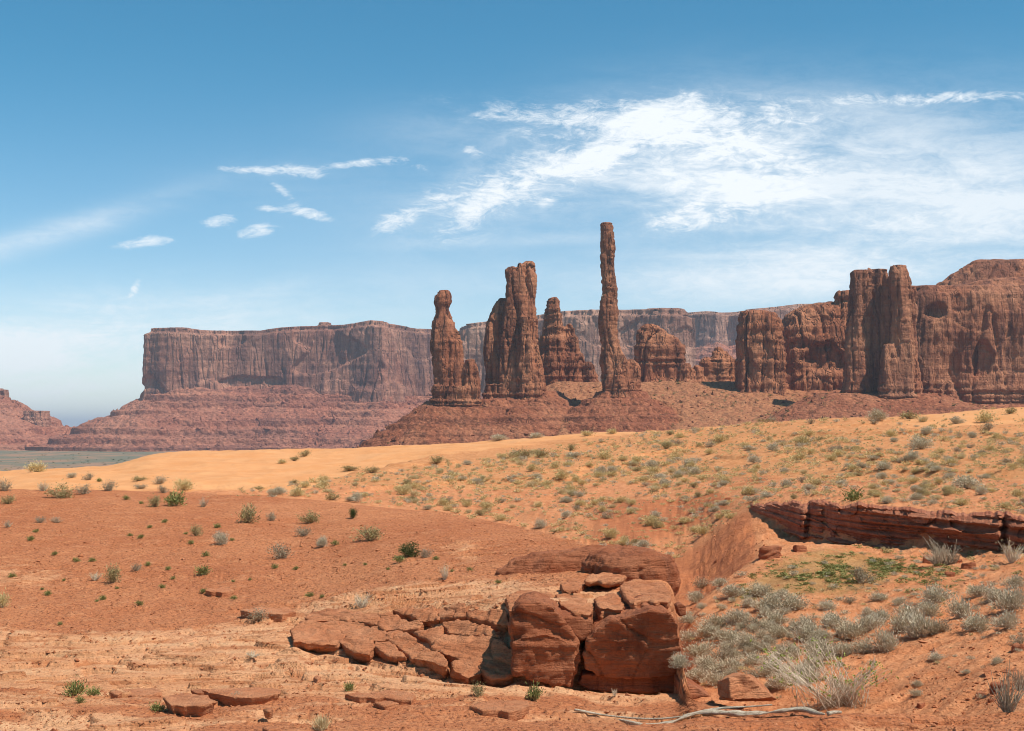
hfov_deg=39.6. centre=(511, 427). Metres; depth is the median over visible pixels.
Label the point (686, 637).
sagebrush
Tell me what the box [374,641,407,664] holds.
rock slab
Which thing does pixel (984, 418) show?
rabbitbrush
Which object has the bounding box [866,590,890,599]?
sagebrush
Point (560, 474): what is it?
scrub clump
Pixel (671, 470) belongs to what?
scrub clump
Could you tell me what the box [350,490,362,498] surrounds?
scrub clump
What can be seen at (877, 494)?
scrub clump
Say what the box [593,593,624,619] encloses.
rock slab
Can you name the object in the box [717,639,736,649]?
sagebrush
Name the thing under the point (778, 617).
sagebrush
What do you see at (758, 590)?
sagebrush
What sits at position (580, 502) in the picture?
scrub clump
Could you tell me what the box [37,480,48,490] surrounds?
twiggy bush
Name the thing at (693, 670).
sagebrush
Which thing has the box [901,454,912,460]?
scrub clump
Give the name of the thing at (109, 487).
dry shrub
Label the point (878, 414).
sagebrush
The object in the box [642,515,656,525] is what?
scrub clump
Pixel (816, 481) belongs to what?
scrub clump
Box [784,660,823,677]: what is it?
sagebrush
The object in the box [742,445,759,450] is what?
scrub clump
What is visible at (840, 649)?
sagebrush
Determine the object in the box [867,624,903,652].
sagebrush
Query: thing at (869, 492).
scrub clump
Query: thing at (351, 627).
rock slab
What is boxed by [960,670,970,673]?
sagebrush
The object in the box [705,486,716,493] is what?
scrub clump
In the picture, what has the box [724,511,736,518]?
scrub clump
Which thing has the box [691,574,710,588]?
dry shrub
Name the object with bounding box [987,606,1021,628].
sagebrush
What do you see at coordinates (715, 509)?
scrub clump
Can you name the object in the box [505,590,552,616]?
rock slab
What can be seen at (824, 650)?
sagebrush
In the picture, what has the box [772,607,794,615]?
sagebrush
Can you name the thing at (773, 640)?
sagebrush
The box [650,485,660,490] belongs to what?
scrub clump
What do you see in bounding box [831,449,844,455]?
scrub clump
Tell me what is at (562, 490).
scrub clump
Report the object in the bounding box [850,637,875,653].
sagebrush
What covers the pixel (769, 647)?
sagebrush
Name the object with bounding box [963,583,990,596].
sagebrush
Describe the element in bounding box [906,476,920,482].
scrub clump
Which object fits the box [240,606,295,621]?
rock slab
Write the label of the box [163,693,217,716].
rock slab
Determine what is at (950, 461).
scrub clump
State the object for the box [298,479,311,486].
scrub clump
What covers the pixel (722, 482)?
scrub clump
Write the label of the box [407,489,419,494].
scrub clump
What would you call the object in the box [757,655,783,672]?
sagebrush
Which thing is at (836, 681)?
sagebrush
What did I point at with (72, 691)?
herb
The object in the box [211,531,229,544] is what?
sagebrush
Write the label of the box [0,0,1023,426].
sky
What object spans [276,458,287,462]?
rabbitbrush
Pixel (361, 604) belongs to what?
twiggy bush
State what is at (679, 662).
sagebrush
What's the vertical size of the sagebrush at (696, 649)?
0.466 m
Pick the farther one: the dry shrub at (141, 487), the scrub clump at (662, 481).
the dry shrub at (141, 487)
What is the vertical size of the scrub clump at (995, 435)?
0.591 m
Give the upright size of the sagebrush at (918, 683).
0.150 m
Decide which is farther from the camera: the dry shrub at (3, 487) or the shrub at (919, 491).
the shrub at (919, 491)
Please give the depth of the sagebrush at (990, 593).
33.63 m
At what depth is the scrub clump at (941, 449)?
93.93 m
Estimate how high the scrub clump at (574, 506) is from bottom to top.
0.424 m
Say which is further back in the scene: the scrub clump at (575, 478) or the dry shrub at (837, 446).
the dry shrub at (837, 446)
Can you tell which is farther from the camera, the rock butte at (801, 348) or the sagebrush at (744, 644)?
the rock butte at (801, 348)
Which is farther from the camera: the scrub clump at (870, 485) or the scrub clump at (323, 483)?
the scrub clump at (323, 483)
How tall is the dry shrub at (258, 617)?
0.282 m
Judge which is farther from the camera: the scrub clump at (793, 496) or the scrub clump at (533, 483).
the scrub clump at (533, 483)
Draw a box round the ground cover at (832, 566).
[734,544,1022,605]
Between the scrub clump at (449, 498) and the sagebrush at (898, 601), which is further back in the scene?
the scrub clump at (449, 498)
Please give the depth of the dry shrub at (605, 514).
73.52 m
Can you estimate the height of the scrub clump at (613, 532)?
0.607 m
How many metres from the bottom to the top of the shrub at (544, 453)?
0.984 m
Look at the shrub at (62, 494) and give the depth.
47.04 m
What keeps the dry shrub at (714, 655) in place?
on the ground at (220, 479)
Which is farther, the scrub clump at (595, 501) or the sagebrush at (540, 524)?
the scrub clump at (595, 501)
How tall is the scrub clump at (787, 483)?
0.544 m
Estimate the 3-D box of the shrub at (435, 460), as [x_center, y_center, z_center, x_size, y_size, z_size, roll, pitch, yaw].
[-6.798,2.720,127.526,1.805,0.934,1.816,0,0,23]
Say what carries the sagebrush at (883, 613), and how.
on the ground at (220, 479)
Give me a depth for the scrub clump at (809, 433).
131.66 m
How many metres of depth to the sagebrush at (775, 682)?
28.36 m
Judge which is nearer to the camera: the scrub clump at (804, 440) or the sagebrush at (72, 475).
the sagebrush at (72, 475)
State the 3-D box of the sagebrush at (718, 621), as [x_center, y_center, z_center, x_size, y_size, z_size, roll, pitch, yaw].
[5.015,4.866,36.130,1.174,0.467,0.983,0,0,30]
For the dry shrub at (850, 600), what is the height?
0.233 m
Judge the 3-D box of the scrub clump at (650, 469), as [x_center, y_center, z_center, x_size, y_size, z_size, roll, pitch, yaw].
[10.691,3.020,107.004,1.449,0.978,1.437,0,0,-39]
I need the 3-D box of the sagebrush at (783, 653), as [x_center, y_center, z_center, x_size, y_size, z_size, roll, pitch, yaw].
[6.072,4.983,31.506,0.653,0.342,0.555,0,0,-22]
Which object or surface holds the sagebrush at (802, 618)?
on the ground at (220, 479)
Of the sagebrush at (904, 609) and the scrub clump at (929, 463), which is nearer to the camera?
the sagebrush at (904, 609)
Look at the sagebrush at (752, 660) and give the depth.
31.14 m
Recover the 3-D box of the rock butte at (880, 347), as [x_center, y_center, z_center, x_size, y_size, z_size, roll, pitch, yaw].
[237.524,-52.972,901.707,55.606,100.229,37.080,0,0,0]
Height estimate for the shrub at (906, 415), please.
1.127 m
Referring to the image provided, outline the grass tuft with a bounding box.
[305,713,332,730]
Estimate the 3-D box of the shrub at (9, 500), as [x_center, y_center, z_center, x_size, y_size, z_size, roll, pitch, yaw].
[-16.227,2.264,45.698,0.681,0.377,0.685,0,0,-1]
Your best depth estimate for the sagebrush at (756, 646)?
32.22 m
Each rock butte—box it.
[634,324,685,381]
[676,347,735,381]
[734,290,848,394]
[840,265,923,398]
[911,259,1023,403]
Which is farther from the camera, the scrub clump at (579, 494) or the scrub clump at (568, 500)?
the scrub clump at (579, 494)
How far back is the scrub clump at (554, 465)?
111.80 m
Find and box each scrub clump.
[266,488,279,494]
[275,485,287,493]
[289,485,305,495]
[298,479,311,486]
[313,479,330,486]
[317,474,329,481]
[325,491,341,500]
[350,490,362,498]
[396,484,411,494]
[404,480,418,487]
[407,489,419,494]
[411,498,419,502]
[435,468,443,472]
[435,498,451,505]
[440,496,453,501]
[441,504,454,510]
[459,499,472,506]
[463,459,473,464]
[469,477,481,483]
[474,507,486,515]
[481,499,493,508]
[493,513,508,520]
[508,457,519,461]
[514,460,527,464]
[526,462,539,470]
[526,480,537,486]
[532,500,542,506]
[542,479,554,484]
[548,461,559,468]
[554,468,570,478]
[557,489,567,493]
[559,496,573,501]
[560,510,570,517]
[561,460,574,465]
[563,483,579,490]
[564,451,576,456]
[569,474,581,481]
[572,491,584,496]
[572,504,585,509]
[574,498,587,505]
[577,479,586,484]
[583,462,594,466]
[589,499,602,504]
[590,464,609,472]
[590,470,605,477]
[596,446,613,459]
[596,505,607,511]
[601,526,618,537]
[604,470,618,475]
[606,465,616,471]
[615,495,628,502]
[616,537,631,544]
[617,455,628,459]
[623,507,635,513]
[625,499,636,504]
[630,454,641,461]
[632,538,650,547]
[636,475,648,480]
[641,480,650,485]
[642,459,658,466]
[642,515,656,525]
[644,464,661,473]
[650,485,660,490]
[651,511,661,516]
[652,472,667,477]
[653,520,666,527]
[658,477,674,485]
[660,482,670,487]
[667,468,676,472]
[670,452,681,458]
[671,438,683,445]
[673,432,685,437]
[673,469,685,475]
[678,476,689,481]
[678,516,688,523]
[681,456,702,465]
[685,460,695,467]
[686,525,698,532]
[687,467,701,473]
[688,483,698,487]
[693,523,712,534]
[696,474,708,479]
[702,439,714,446]
[704,448,716,453]
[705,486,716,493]
[708,505,722,511]
[710,430,729,441]
[712,499,732,505]
[714,512,723,518]
[717,480,728,484]
[719,475,731,481]
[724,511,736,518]
[739,441,750,447]
[741,483,757,494]
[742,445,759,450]
[746,454,763,462]
[748,496,758,501]
[751,464,761,468]
[757,490,776,497]
[766,441,779,450]
[777,478,795,487]
[778,468,789,472]
[790,493,798,498]
[792,433,812,443]
[792,435,799,441]
[795,450,807,459]
[798,475,807,481]
[804,430,817,436]
[804,483,814,489]
[807,446,816,453]
[810,478,821,484]
[824,452,839,460]
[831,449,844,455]
[846,463,858,469]
[858,463,870,467]
[865,483,877,488]
[866,488,876,494]
[870,492,883,496]
[873,460,894,469]
[874,472,888,478]
[880,495,896,502]
[883,479,896,483]
[890,437,897,441]
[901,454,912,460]
[905,449,922,459]
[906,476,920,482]
[908,485,923,490]
[909,492,926,499]
[917,415,927,421]
[918,425,934,433]
[921,482,936,487]
[925,461,936,467]
[929,465,941,470]
[933,477,946,483]
[934,447,945,451]
[939,484,952,491]
[944,457,957,464]
[944,472,958,478]
[953,496,971,505]
[966,430,977,437]
[975,484,991,494]
[977,473,991,478]
[979,444,996,450]
[986,488,998,491]
[988,432,1002,437]
[998,501,1009,507]
[1002,457,1013,463]
[1006,461,1018,468]
[1009,486,1023,496]
[1016,456,1023,463]
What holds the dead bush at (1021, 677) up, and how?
on the ground at (220, 479)
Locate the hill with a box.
[356,381,1023,447]
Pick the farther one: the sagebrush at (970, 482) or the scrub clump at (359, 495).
the scrub clump at (359, 495)
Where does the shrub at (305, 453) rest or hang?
on the ground at (220, 479)
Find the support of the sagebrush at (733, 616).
on the ground at (220, 479)
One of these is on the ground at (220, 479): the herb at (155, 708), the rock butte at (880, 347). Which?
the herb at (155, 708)
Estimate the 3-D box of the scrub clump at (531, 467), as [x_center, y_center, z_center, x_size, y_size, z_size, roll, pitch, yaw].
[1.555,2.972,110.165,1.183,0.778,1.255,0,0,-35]
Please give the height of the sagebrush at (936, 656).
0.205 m
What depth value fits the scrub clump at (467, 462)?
125.67 m
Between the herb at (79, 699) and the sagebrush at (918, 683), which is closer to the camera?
the herb at (79, 699)
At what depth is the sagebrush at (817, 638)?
32.29 m
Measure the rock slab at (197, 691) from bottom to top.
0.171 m
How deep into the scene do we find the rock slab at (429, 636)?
23.35 m
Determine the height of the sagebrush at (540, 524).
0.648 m
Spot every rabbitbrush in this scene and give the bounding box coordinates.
[0,587,11,607]
[23,459,47,471]
[171,477,196,489]
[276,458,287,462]
[581,429,595,435]
[605,428,616,433]
[883,427,897,436]
[973,406,995,422]
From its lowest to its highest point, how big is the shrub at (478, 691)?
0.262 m
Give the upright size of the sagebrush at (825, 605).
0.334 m
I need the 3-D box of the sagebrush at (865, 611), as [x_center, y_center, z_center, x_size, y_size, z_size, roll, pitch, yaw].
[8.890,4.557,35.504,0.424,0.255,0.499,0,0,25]
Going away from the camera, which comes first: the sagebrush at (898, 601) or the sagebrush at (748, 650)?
the sagebrush at (748, 650)
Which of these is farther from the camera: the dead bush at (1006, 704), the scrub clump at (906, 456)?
the scrub clump at (906, 456)
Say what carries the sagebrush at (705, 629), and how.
on the ground at (220, 479)
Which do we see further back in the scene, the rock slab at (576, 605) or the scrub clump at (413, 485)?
the scrub clump at (413, 485)
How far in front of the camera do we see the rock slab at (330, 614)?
25.34 m
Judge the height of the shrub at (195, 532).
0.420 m
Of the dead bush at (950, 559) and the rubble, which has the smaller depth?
the dead bush at (950, 559)
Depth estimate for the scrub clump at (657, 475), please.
101.95 m
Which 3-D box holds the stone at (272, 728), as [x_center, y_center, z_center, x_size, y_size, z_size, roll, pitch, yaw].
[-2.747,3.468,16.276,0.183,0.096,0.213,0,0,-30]
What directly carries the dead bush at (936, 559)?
on the ground at (220, 479)
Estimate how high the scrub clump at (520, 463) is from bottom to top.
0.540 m
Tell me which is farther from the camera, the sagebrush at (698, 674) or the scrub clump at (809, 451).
the scrub clump at (809, 451)
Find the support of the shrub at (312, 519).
on the ground at (220, 479)
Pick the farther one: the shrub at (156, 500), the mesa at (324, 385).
the mesa at (324, 385)
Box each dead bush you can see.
[49,517,61,522]
[199,497,208,506]
[919,545,951,565]
[923,536,964,564]
[986,659,1023,712]
[1009,665,1023,690]
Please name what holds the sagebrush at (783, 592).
on the ground at (220, 479)
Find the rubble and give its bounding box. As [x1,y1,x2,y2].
[357,380,1015,447]
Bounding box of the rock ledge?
[749,499,1023,553]
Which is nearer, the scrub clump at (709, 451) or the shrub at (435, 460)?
the scrub clump at (709, 451)
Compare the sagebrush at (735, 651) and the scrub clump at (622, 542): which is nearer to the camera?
the sagebrush at (735, 651)
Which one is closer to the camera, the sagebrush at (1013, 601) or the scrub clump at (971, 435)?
the sagebrush at (1013, 601)
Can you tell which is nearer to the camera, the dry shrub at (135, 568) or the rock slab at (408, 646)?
the rock slab at (408, 646)
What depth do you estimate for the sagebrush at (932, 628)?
31.07 m
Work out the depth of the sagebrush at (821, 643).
31.46 m
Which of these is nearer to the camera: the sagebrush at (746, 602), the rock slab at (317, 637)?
the rock slab at (317, 637)
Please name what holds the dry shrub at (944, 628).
on the ground at (220, 479)
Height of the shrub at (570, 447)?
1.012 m
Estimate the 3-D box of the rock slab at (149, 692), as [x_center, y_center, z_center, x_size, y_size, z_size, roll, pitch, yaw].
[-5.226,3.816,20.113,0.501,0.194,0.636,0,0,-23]
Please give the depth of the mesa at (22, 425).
2894.24 m
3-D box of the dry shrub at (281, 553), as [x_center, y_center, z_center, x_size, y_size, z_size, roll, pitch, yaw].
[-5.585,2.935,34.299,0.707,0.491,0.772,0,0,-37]
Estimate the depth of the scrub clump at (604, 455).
122.83 m
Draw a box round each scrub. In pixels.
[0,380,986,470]
[208,407,1023,702]
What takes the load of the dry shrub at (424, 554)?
on the ground at (220, 479)
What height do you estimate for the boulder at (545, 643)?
1.352 m
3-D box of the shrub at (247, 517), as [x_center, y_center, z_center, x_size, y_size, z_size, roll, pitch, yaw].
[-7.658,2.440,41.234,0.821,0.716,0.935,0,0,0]
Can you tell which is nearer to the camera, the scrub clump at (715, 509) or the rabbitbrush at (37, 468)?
the scrub clump at (715, 509)
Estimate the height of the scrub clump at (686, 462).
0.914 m
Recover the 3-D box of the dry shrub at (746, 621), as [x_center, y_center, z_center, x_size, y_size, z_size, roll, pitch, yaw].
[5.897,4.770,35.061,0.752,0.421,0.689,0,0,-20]
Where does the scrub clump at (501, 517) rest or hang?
on the ground at (220, 479)
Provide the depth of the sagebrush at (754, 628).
34.66 m
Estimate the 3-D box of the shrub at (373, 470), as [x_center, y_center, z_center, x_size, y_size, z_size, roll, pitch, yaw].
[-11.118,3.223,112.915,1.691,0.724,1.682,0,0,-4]
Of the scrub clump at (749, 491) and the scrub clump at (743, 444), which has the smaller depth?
the scrub clump at (749, 491)
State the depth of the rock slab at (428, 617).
24.20 m
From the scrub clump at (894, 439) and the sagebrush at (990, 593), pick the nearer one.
the sagebrush at (990, 593)
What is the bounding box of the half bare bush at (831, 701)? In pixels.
[744,635,898,710]
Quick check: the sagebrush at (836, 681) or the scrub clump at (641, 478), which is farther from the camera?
the scrub clump at (641, 478)
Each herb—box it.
[60,677,89,696]
[72,695,85,702]
[85,685,102,695]
[149,701,167,711]
[161,487,186,506]
[194,565,212,574]
[342,682,356,690]
[392,555,406,561]
[525,680,545,701]
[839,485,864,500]
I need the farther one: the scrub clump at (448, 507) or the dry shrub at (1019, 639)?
the scrub clump at (448, 507)
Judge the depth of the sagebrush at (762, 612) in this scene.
36.50 m
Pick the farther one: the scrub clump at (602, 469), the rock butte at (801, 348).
the rock butte at (801, 348)
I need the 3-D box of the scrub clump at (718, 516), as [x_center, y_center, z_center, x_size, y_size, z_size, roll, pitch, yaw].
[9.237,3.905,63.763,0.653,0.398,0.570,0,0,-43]
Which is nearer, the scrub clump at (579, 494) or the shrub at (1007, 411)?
the scrub clump at (579, 494)
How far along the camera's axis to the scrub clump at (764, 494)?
63.20 m
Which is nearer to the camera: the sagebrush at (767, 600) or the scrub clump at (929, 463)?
the sagebrush at (767, 600)
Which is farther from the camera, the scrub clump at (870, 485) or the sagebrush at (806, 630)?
the scrub clump at (870, 485)
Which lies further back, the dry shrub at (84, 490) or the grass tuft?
the dry shrub at (84, 490)
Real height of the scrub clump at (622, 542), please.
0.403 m
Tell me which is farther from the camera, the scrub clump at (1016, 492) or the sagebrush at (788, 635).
the scrub clump at (1016, 492)
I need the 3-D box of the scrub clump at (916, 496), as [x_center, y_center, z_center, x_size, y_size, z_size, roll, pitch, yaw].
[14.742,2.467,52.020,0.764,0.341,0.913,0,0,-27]
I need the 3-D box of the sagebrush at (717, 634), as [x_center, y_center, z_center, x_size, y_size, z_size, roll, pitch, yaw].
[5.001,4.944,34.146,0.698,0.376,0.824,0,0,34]
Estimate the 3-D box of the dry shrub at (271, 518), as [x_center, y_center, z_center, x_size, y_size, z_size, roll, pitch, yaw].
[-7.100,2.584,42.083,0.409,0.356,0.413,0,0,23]
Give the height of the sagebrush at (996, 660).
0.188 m
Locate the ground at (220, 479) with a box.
[0,407,1023,730]
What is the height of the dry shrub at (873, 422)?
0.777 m
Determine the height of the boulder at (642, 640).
1.145 m
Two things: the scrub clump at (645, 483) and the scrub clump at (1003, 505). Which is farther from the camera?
the scrub clump at (645, 483)
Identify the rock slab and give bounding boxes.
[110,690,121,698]
[123,688,161,697]
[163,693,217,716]
[191,689,213,694]
[202,687,280,706]
[205,587,233,597]
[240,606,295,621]
[290,620,345,653]
[304,608,352,622]
[338,620,388,641]
[339,635,376,662]
[345,690,415,704]
[352,611,380,625]
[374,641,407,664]
[378,612,423,636]
[386,630,430,662]
[393,606,439,627]
[413,626,443,646]
[415,650,449,677]
[430,632,513,687]
[436,603,466,622]
[442,619,500,638]
[450,659,481,684]
[466,609,508,633]
[469,700,529,720]
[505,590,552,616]
[555,593,593,623]
[560,578,586,593]
[560,610,592,639]
[578,669,673,693]
[584,572,626,587]
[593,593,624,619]
[619,579,671,608]
[674,674,709,698]
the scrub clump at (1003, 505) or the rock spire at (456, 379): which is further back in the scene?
the rock spire at (456, 379)
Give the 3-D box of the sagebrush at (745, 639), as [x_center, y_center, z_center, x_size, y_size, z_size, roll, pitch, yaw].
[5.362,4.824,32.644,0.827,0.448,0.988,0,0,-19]
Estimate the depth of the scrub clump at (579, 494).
86.19 m
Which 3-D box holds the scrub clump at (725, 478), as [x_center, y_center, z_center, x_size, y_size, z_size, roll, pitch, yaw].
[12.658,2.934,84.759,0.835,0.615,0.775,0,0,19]
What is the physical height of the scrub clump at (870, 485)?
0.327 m
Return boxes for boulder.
[495,544,680,595]
[507,591,580,686]
[581,595,685,678]
[674,601,685,615]
[717,673,776,701]
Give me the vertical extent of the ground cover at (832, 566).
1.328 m
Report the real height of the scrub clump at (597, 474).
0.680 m
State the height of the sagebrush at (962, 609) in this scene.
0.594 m
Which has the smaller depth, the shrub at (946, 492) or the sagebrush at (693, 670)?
the sagebrush at (693, 670)
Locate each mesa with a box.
[0,388,74,449]
[24,320,433,451]
[345,308,695,447]
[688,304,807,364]
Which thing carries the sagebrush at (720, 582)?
on the ground at (220, 479)
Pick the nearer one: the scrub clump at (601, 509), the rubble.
the scrub clump at (601, 509)
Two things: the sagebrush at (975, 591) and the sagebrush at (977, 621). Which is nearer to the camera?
the sagebrush at (977, 621)
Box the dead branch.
[574,704,841,724]
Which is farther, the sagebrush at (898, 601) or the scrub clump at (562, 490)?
the scrub clump at (562, 490)
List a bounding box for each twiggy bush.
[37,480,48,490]
[88,571,101,580]
[244,650,262,657]
[348,593,373,607]
[438,564,449,579]
[995,537,1023,562]
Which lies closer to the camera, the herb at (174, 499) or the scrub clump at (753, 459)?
the herb at (174, 499)
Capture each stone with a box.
[262,726,280,730]
[263,708,272,718]
[313,675,320,682]
[373,700,399,709]
[758,545,781,559]
[793,545,806,551]
[916,702,924,708]
[923,554,933,563]
[945,572,954,576]
[961,562,975,569]
[974,691,985,698]
[989,682,1006,694]
[1011,643,1023,652]
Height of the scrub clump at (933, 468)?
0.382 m
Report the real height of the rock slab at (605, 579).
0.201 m
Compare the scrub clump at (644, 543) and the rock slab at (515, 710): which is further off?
the scrub clump at (644, 543)
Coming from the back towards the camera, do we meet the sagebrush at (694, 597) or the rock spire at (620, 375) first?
the rock spire at (620, 375)
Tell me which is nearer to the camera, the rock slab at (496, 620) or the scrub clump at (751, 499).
the rock slab at (496, 620)
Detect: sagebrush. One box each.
[65,473,76,477]
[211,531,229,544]
[316,536,327,546]
[490,433,508,439]
[527,432,545,437]
[533,517,548,528]
[669,651,694,668]
[678,612,695,623]
[679,629,696,641]
[683,638,719,657]
[684,588,705,602]
[685,665,704,679]
[686,666,707,682]
[688,612,727,628]
[690,620,730,639]
[690,652,720,667]
[696,603,706,608]
[699,669,724,685]
[701,655,749,673]
[708,628,731,641]
[709,577,729,586]
[716,626,754,643]
[717,581,747,597]
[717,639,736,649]
[720,664,739,676]
[721,605,748,624]
[729,646,746,657]
[731,631,762,648]
[733,621,745,629]
[736,640,753,650]
[738,594,757,606]
[740,645,757,653]
[740,650,765,665]
[741,612,751,620]
[745,622,761,632]
[746,579,775,596]
[747,591,782,609]
[747,641,763,650]
[754,628,768,638]
[754,663,778,677]
[756,618,778,628]
[757,605,774,616]
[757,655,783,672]
[758,610,788,624]
[758,641,773,651]
[759,603,774,614]
[759,622,794,638]
[760,634,777,645]
[762,641,807,660]
[762,668,795,689]
[767,588,790,598]
[767,621,780,631]
[771,591,815,610]
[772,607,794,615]
[777,646,797,660]
[783,615,835,643]
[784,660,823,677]
[785,632,793,638]
[787,618,796,630]
[788,644,803,654]
[793,613,825,629]
[795,670,822,683]
[800,639,819,651]
[803,642,837,660]
[804,634,824,644]
[808,654,826,668]
[809,629,831,638]
[811,630,835,640]
[812,638,832,650]
[814,599,843,610]
[820,611,855,630]
[822,641,856,656]
[829,675,845,687]
[831,617,867,639]
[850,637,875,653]
[853,610,886,631]
[859,608,893,621]
[862,606,872,614]
[864,407,890,419]
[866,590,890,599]
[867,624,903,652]
[886,610,918,632]
[888,595,909,605]
[891,601,924,616]
[900,606,943,639]
[905,433,939,448]
[905,688,923,695]
[907,679,923,686]
[916,598,941,616]
[919,579,961,602]
[923,616,942,634]
[928,650,945,660]
[943,594,980,617]
[944,472,987,488]
[948,415,965,423]
[955,611,994,631]
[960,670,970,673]
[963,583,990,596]
[978,584,1008,600]
[986,579,1023,610]
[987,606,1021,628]
[989,656,1005,664]
[994,573,1023,587]
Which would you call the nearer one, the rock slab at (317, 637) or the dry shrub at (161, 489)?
the rock slab at (317, 637)
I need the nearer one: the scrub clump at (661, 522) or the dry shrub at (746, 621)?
the dry shrub at (746, 621)
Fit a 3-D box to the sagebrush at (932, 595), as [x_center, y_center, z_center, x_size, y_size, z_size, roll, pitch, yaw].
[10.503,4.031,35.084,1.053,0.633,1.130,0,0,-40]
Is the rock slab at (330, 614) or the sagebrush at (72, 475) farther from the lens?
the sagebrush at (72, 475)
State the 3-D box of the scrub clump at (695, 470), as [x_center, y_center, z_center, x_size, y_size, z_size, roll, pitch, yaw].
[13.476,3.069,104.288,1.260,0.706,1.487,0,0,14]
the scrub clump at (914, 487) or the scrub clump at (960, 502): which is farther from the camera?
the scrub clump at (914, 487)
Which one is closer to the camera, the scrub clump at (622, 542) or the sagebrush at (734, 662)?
the sagebrush at (734, 662)
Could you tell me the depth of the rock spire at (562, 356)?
1005.04 m
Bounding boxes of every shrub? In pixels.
[0,477,12,491]
[0,494,16,503]
[33,515,46,522]
[43,478,74,498]
[72,483,90,493]
[81,473,96,479]
[97,479,117,490]
[102,561,122,582]
[131,475,149,480]
[131,563,142,570]
[133,483,149,488]
[143,493,160,506]
[150,475,170,483]
[157,483,170,492]
[189,524,204,535]
[231,500,260,523]
[243,605,269,621]
[266,512,276,520]
[266,541,297,558]
[294,525,313,536]
[295,510,320,522]
[296,449,311,456]
[339,464,360,470]
[343,524,386,540]
[348,506,357,517]
[361,466,382,472]
[398,540,422,556]
[420,547,433,557]
[428,456,444,462]
[471,680,485,697]
[504,446,534,457]
[535,448,550,457]
[564,443,575,450]
[598,510,614,517]
[657,440,672,448]
[662,430,674,434]
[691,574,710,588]
[705,645,735,660]
[734,614,765,628]
[740,665,764,676]
[802,651,825,661]
[829,443,844,449]
[843,595,855,603]
[846,563,879,583]
[870,418,879,423]
[897,410,920,418]
[913,488,926,495]
[934,615,953,632]
[940,487,954,494]
[975,421,996,430]
[1001,407,1018,413]
[1006,634,1023,643]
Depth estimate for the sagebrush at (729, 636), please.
33.77 m
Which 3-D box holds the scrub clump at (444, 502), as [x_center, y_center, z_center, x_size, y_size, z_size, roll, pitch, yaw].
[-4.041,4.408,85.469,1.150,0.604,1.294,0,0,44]
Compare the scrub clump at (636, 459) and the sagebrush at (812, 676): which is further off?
the scrub clump at (636, 459)
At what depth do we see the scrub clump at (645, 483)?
91.33 m
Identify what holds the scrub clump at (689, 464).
on the ground at (220, 479)
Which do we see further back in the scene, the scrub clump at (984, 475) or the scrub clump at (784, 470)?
the scrub clump at (784, 470)
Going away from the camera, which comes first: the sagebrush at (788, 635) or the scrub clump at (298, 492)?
the sagebrush at (788, 635)
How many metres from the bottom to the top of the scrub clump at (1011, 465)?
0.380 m
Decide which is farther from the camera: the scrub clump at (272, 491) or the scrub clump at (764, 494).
the scrub clump at (272, 491)
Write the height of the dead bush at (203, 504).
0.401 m
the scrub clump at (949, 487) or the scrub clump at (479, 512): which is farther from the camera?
the scrub clump at (479, 512)
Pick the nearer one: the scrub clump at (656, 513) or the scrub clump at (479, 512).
the scrub clump at (656, 513)
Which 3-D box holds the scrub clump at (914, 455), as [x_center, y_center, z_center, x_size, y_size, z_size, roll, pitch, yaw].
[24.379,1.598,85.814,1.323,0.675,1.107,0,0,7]
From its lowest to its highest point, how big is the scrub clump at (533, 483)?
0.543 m
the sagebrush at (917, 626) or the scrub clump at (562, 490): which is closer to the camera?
the sagebrush at (917, 626)
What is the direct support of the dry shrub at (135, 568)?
on the ground at (220, 479)
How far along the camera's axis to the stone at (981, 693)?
24.13 m
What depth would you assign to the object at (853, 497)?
52.80 m
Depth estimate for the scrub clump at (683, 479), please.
92.80 m
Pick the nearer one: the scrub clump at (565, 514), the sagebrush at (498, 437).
the scrub clump at (565, 514)
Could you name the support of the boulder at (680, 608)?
on the ground at (220, 479)
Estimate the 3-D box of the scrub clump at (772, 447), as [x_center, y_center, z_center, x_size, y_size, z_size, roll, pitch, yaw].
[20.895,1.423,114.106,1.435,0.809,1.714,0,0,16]
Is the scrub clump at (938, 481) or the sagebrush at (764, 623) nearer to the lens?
the sagebrush at (764, 623)
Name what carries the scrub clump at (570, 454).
on the ground at (220, 479)
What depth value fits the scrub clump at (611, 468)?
111.05 m
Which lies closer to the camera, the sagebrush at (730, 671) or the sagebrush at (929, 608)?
the sagebrush at (730, 671)
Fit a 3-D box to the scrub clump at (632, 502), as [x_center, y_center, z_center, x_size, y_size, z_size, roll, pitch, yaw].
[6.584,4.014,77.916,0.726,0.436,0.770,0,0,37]
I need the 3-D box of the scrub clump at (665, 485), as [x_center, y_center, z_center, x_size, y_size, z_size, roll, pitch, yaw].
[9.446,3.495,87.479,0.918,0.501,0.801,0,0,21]
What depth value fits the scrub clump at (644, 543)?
61.84 m
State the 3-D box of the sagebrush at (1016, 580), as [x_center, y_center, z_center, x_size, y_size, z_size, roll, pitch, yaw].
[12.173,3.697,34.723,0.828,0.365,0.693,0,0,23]
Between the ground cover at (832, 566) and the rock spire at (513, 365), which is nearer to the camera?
the ground cover at (832, 566)
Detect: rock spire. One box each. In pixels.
[429,290,481,406]
[482,261,546,399]
[539,297,598,385]
[598,222,641,397]

